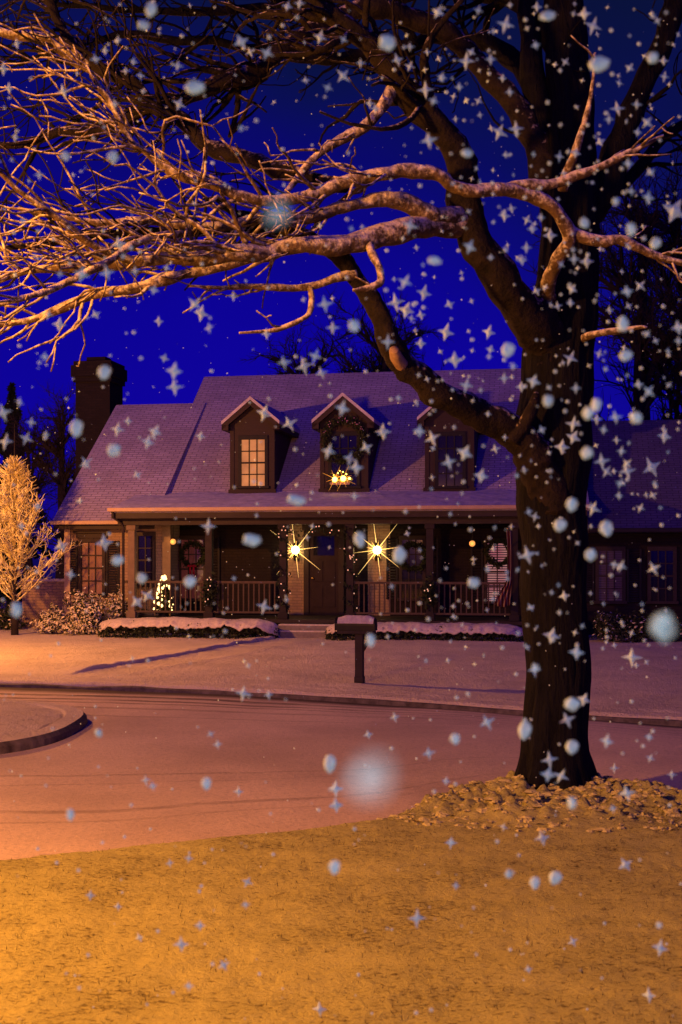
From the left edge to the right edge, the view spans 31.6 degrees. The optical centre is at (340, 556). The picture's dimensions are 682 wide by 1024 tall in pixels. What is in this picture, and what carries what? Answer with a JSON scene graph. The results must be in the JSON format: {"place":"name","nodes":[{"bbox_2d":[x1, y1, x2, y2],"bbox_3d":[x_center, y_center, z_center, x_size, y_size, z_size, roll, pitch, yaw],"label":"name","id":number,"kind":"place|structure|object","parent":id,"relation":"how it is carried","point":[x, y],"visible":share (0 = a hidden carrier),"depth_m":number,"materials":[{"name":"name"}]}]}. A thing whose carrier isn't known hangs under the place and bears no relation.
{"place":"outdoors","nodes":[
{"label":"outdoors","id":0,"kind":"place"},
{"bbox_2d":[0,558,56,613],"bbox_3d":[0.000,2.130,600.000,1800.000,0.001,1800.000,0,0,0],"label":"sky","id":1,"kind":"structure","parent":0,"point":[36,564],"depth_m":183.75,"materials":[{"name":"blue"}]},
{"bbox_2d":[0,382,55,608],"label":"pine tree","id":2,"kind":"object","parent":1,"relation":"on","point":[10,404],"visible":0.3,"depth_m":45.73,"materials":[{"name":"black plant"}]},
{"bbox_2d":[0,380,75,578],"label":"background tree","id":3,"kind":"object","parent":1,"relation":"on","point":[55,446],"visible":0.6,"depth_m":39.94,"materials":[{"name":"black plant"}]},
{"bbox_2d":[0,401,75,613],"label":"background tree","id":4,"kind":"object","parent":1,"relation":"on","point":[29,561],"visible":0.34,"depth_m":42.59,"materials":[{"name":"black plant"}]},
{"bbox_2d":[21,579,63,627],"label":"garden wall","id":5,"kind":"structure","parent":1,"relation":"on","point":[39,598],"depth_m":32.55,"materials":[{"name":"brick"}]},
{"bbox_2d":[240,311,377,374],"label":"background tree","id":6,"kind":"object","parent":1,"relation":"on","point":[302,369],"visible":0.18,"depth_m":47.65,"materials":[{"name":"black plant"}]},
{"bbox_2d":[299,280,462,372],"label":"background tree","id":7,"kind":"object","parent":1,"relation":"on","point":[373,366],"visible":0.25,"depth_m":46.59,"materials":[{"name":"black plant"}]},
{"bbox_2d":[514,135,681,420],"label":"background tree","id":8,"kind":"object","parent":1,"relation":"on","point":[648,392],"visible":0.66,"depth_m":42.01,"materials":[{"name":"black plant"}]},
{"bbox_2d":[595,138,681,419],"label":"background tree","id":9,"kind":"object","parent":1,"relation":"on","point":[674,222],"visible":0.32,"depth_m":45.59,"materials":[{"name":"black plant"}]},
{"bbox_2d":[607,255,681,400],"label":"background tree","id":10,"kind":"object","parent":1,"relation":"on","point":[675,382],"visible":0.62,"depth_m":40.08,"materials":[{"name":"black plant"}]},
{"bbox_2d":[25,635,336,676],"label":"path","id":11,"kind":"structure","parent":0,"point":[232,648],"depth_m":22.92,"materials":[{"name":"white snow"}]},
{"bbox_2d":[0,770,681,1023],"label":"lawn","id":12,"kind":"structure","parent":0,"point":[88,920],"depth_m":6.15,"materials":[{"name":"yellow plant"}]},
{"bbox_2d":[0,0,681,789],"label":"bare tree","id":13,"kind":"object","parent":12,"relation":"on","point":[572,186],"visible":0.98,"depth_m":9.12,"materials":[{"name":"brown plant"}]},
{"bbox_2d":[377,772,681,832],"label":"leaf litter","id":14,"kind":"object","parent":12,"relation":"on","point":[675,811],"visible":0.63,"depth_m":8.85,"materials":[{"name":"brown plant"}]},
{"bbox_2d":[0,687,681,859],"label":"road","id":15,"kind":"structure","parent":0,"point":[121,769],"depth_m":11.88,"materials":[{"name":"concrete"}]},
{"bbox_2d":[0,699,87,753],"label":"traffic island","id":16,"kind":"structure","parent":15,"relation":"on","point":[26,725],"depth_m":13.90,"materials":[{"name":"white snow"}]},
{"bbox_2d":[0,683,681,726],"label":"kerb","id":17,"kind":"structure","parent":15,"relation":"on","point":[669,722],"depth_m":17.20,"materials":[{"name":"grey concrete"}]},
{"bbox_2d":[0,614,681,719],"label":"lawn","id":18,"kind":"structure","parent":0,"point":[637,679],"depth_m":20.70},
{"bbox_2d":[0,603,29,629],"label":"shrub","id":19,"kind":"object","parent":18,"relation":"on","point":[5,619],"visible":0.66,"depth_m":31.91,"materials":[{"name":"green plant"}]},
{"bbox_2d":[0,424,86,634],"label":"ornamental tree","id":20,"kind":"object","parent":18,"relation":"on","point":[15,478],"visible":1,"depth_m":29.90,"materials":[{"name":"brown plant"}]},
{"bbox_2d":[30,602,67,633],"bbox_3d":[-7.408,1.572,30.636,1.024,0.820,0.961,0,0,39],"label":"shrub","id":21,"kind":"object","parent":18,"relation":"on","point":[47,623],"visible":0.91,"depth_m":30.42,"materials":[{"name":"green plant"}]},
{"bbox_2d":[53,587,117,633],"bbox_3d":[-6.375,1.376,30.306,1.554,1.207,1.504,0,0,10],"label":"shrub","id":22,"kind":"object","parent":18,"relation":"on","point":[89,620],"visible":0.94,"depth_m":30.04,"materials":[{"name":"green plant"}]},
{"bbox_2d":[102,584,127,632],"bbox_3d":[-5.682,1.338,30.675,0.910,1.278,0.833,0,0,36],"label":"shrub","id":23,"kind":"object","parent":18,"relation":"on","point":[118,612],"visible":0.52,"depth_m":30.50,"materials":[{"name":"green plant"}]},
{"bbox_2d":[98,617,278,638],"bbox_3d":[-3.693,1.724,28.988,4.544,0.550,1.005,0,0,10],"label":"hedge","id":24,"kind":"object","parent":18,"relation":"on","point":[151,624],"visible":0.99,"depth_m":28.66,"materials":[{"name":"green plant"}]},
{"bbox_2d":[335,615,376,683],"bbox_3d":[0.223,1.548,18.616,0.650,1.285,0.222,0,0,14],"label":"mailbox","id":25,"kind":"object","parent":18,"relation":"on","point":[359,626],"visible":0.88,"depth_m":18.54,"materials":[{"name":"brown wood"}]},
{"bbox_2d":[50,357,681,637],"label":"house","id":26,"kind":"structure","parent":18,"relation":"on","point":[232,473],"depth_m":31.46,"materials":[{"name":"brick"}]},
{"bbox_2d":[73,531,109,595],"bbox_3d":[-6.541,0.189,31.607,0.995,1.710,0.117,0,0,10],"label":"window","id":27,"kind":"structure","parent":26,"relation":"in","point":[91,556],"depth_m":31.64,"materials":[{"name":"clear glass"}]},
{"bbox_2d":[137,532,156,586],"bbox_3d":[-5.093,0.076,31.360,0.629,1.437,0.097,0,0,10],"label":"window","id":28,"kind":"structure","parent":26,"relation":"in","point":[146,541],"depth_m":31.38,"materials":[{"name":"blue glass"}]},
{"bbox_2d":[153,575,173,617],"bbox_3d":[-4.498,1.000,30.556,0.535,1.080,0.547,0,0,10],"label":"christmas tree","id":29,"kind":"object","parent":26,"relation":"on","point":[163,577],"visible":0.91,"depth_m":30.46,"materials":[{"name":"green plant"}]},
{"bbox_2d":[170,537,175,544],"bbox_3d":[-4.341,-0.647,31.179,0.148,0.676,0.148,0,0,10],"label":"globe lamp","id":30,"kind":"object","parent":26,"relation":"hanging from","point":[173,541],"visible":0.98,"depth_m":31.13,"materials":[{"name":"yellow glass"}]},
{"bbox_2d":[178,540,204,574],"bbox_3d":[-3.935,0.024,32.106,0.846,0.934,0.255,0,0,10],"label":"wreath","id":31,"kind":"object","parent":26,"relation":"attached to","point":[185,562],"visible":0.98,"depth_m":32.09,"materials":[{"name":"green plant"}]},
{"bbox_2d":[178,536,204,600],"bbox_3d":[-3.977,0.314,32.180,0.868,1.742,0.097,0,0,10],"label":"window","id":32,"kind":"structure","parent":26,"relation":"in","point":[192,554],"depth_m":32.21,"materials":[{"name":"glass"}]},
{"bbox_2d":[199,572,218,611],"bbox_3d":[-3.239,0.875,29.848,0.492,1.002,0.473,0,0,-20],"label":"greenery bunch","id":33,"kind":"object","parent":26,"relation":"attached to","point":[208,595],"visible":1,"depth_m":29.84,"materials":[{"name":"green plant"}]},
{"bbox_2d":[273,525,291,615],"bbox_3d":[-1.433,0.357,29.718,0.478,2.248,0.428,0,0,-36],"label":"garland","id":34,"kind":"object","parent":26,"relation":"attached to","point":[281,569],"visible":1,"depth_m":29.65,"materials":[{"name":"green plant"}]},
{"bbox_2d":[274,525,318,576],"bbox_3d":[-1.200,-0.289,31.544,1.346,1.688,0.385,0,0,10],"label":"porch lantern","id":35,"kind":"object","parent":26,"relation":"attached to","point":[295,550],"visible":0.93,"depth_m":31.53,"materials":[{"name":"yellow metal"}]},
{"bbox_2d":[278,524,348,536],"bbox_3d":[-0.668,-0.638,29.459,1.789,0.383,0.258,0,0,12],"label":"garland","id":36,"kind":"object","parent":26,"relation":"attached to","point":[320,530],"visible":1,"depth_m":29.44,"materials":[{"name":"green plant"}]},
{"bbox_2d":[309,531,338,614],"bbox_3d":[-0.451,0.436,31.546,0.788,2.203,0.118,0,0,10],"label":"door","id":37,"kind":"structure","parent":26,"relation":"in","point":[323,581],"depth_m":31.55,"materials":[{"name":"paint"}]},
{"bbox_2d":[329,468,350,489],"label":"window candles","id":38,"kind":"object","parent":26,"relation":"on","point":[342,478],"depth_m":31.06,"materials":[{"name":"yellow"}]},
{"bbox_2d":[318,413,369,464],"bbox_3d":[0.078,-3.012,31.086,1.404,1.402,0.256,0,0,10],"label":"wreath","id":39,"kind":"object","parent":26,"relation":"attached to","point":[345,420],"visible":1,"depth_m":31.08,"materials":[{"name":"green plant"}]},
{"bbox_2d":[341,527,360,612],"bbox_3d":[0.228,0.363,29.455,0.415,2.352,0.506,0,0,-37],"label":"garland","id":40,"kind":"object","parent":26,"relation":"attached to","point":[348,571],"visible":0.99,"depth_m":29.38,"materials":[{"name":"green plant"}]},
{"bbox_2d":[356,527,397,576],"bbox_3d":[0.895,-0.287,31.174,1.238,1.722,0.385,0,0,10],"label":"porch lantern","id":41,"kind":"object","parent":26,"relation":"attached to","point":[376,550],"visible":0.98,"depth_m":31.16,"materials":[{"name":"yellow metal"}]},
{"bbox_2d":[395,540,425,574],"bbox_3d":[1.865,0.017,31.077,0.946,0.910,0.270,0,0,10],"label":"wreath","id":42,"kind":"object","parent":26,"relation":"attached to","point":[400,555],"visible":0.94,"depth_m":31.08,"materials":[{"name":"green plant"}]},
{"bbox_2d":[397,535,425,600],"bbox_3d":[1.837,0.304,31.155,0.781,1.693,0.097,0,0,10],"label":"window","id":43,"kind":"structure","parent":26,"relation":"in","point":[412,557],"depth_m":31.18,"materials":[{"name":"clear glass"}]},
{"bbox_2d":[417,572,439,609],"bbox_3d":[2.122,0.842,28.928,0.537,0.955,0.393,0,0,37],"label":"greenery bunch","id":44,"kind":"object","parent":26,"relation":"attached to","point":[430,594],"visible":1,"depth_m":28.89,"materials":[{"name":"green plant"}]},
{"bbox_2d":[469,524,474,546],"bbox_3d":[3.248,-0.616,29.841,0.148,0.739,0.148,0,0,10],"label":"globe lamp","id":45,"kind":"object","parent":26,"relation":"hanging from","point":[472,543],"visible":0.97,"depth_m":29.81,"materials":[{"name":"yellow glass"}]},
{"bbox_2d":[482,537,507,568],"bbox_3d":[4.018,-0.098,30.699,0.832,0.848,0.249,0,0,10],"label":"wreath","id":46,"kind":"object","parent":26,"relation":"attached to","point":[491,561],"visible":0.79,"depth_m":30.70,"materials":[{"name":"green plant"}]},
{"bbox_2d":[484,538,510,603],"bbox_3d":[3.988,0.371,30.775,0.744,1.674,0.097,0,0,10],"label":"window","id":47,"kind":"structure","parent":26,"relation":"in","point":[499,552],"depth_m":30.82,"materials":[{"name":"grey glass"}]},
{"bbox_2d":[495,528,511,606],"bbox_3d":[3.881,0.261,28.515,0.453,1.892,0.265,0,0,-14],"label":"furled flag","id":48,"kind":"object","parent":26,"relation":"attached to","point":[503,598],"visible":1,"depth_m":28.48,"materials":[{"name":"red fabric"}]},
{"bbox_2d":[594,546,626,603],"bbox_3d":[6.703,0.465,29.992,0.814,1.428,0.097,0,0,10],"label":"window","id":49,"kind":"structure","parent":26,"relation":"in","point":[610,562],"depth_m":30.02,"materials":[{"name":"grey"}]},
{"bbox_2d":[646,546,678,603],"bbox_3d":[7.931,0.462,29.776,0.784,1.419,0.097,0,0,10],"label":"window","id":50,"kind":"structure","parent":26,"relation":"in","point":[661,560],"depth_m":29.81,"materials":[{"name":"clear glass"}]},
{"bbox_2d":[325,622,523,641],"bbox_3d":[1.926,1.764,27.995,4.689,0.485,0.960,0,0,10],"label":"hedge","id":51,"kind":"object","parent":18,"relation":"on","point":[460,629],"visible":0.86,"depth_m":27.64,"materials":[{"name":"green plant"}]},
{"bbox_2d":[589,608,633,641],"bbox_3d":[6.232,1.581,27.816,1.064,0.801,1.220,0,0,10],"label":"shrub","id":52,"kind":"object","parent":18,"relation":"on","point":[606,629],"visible":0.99,"depth_m":27.57,"materials":[{"name":"green plant"}]},
{"bbox_2d":[614,608,665,641],"bbox_3d":[6.866,1.589,27.806,1.240,0.787,1.099,0,0,10],"label":"shrub","id":53,"kind":"object","parent":18,"relation":"on","point":[638,629],"visible":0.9,"depth_m":27.53,"materials":[{"name":"green plant"}]},
{"bbox_2d":[650,609,681,641],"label":"shrub","id":54,"kind":"object","parent":18,"relation":"on","point":[672,630],"visible":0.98,"depth_m":27.56,"materials":[{"name":"green plant"}]},
{"bbox_2d":[0,0,681,557],"label":"sky","id":55,"kind":"structure","parent":0,"point":[166,354],"materials":[{"name":"blue"}]}
]}

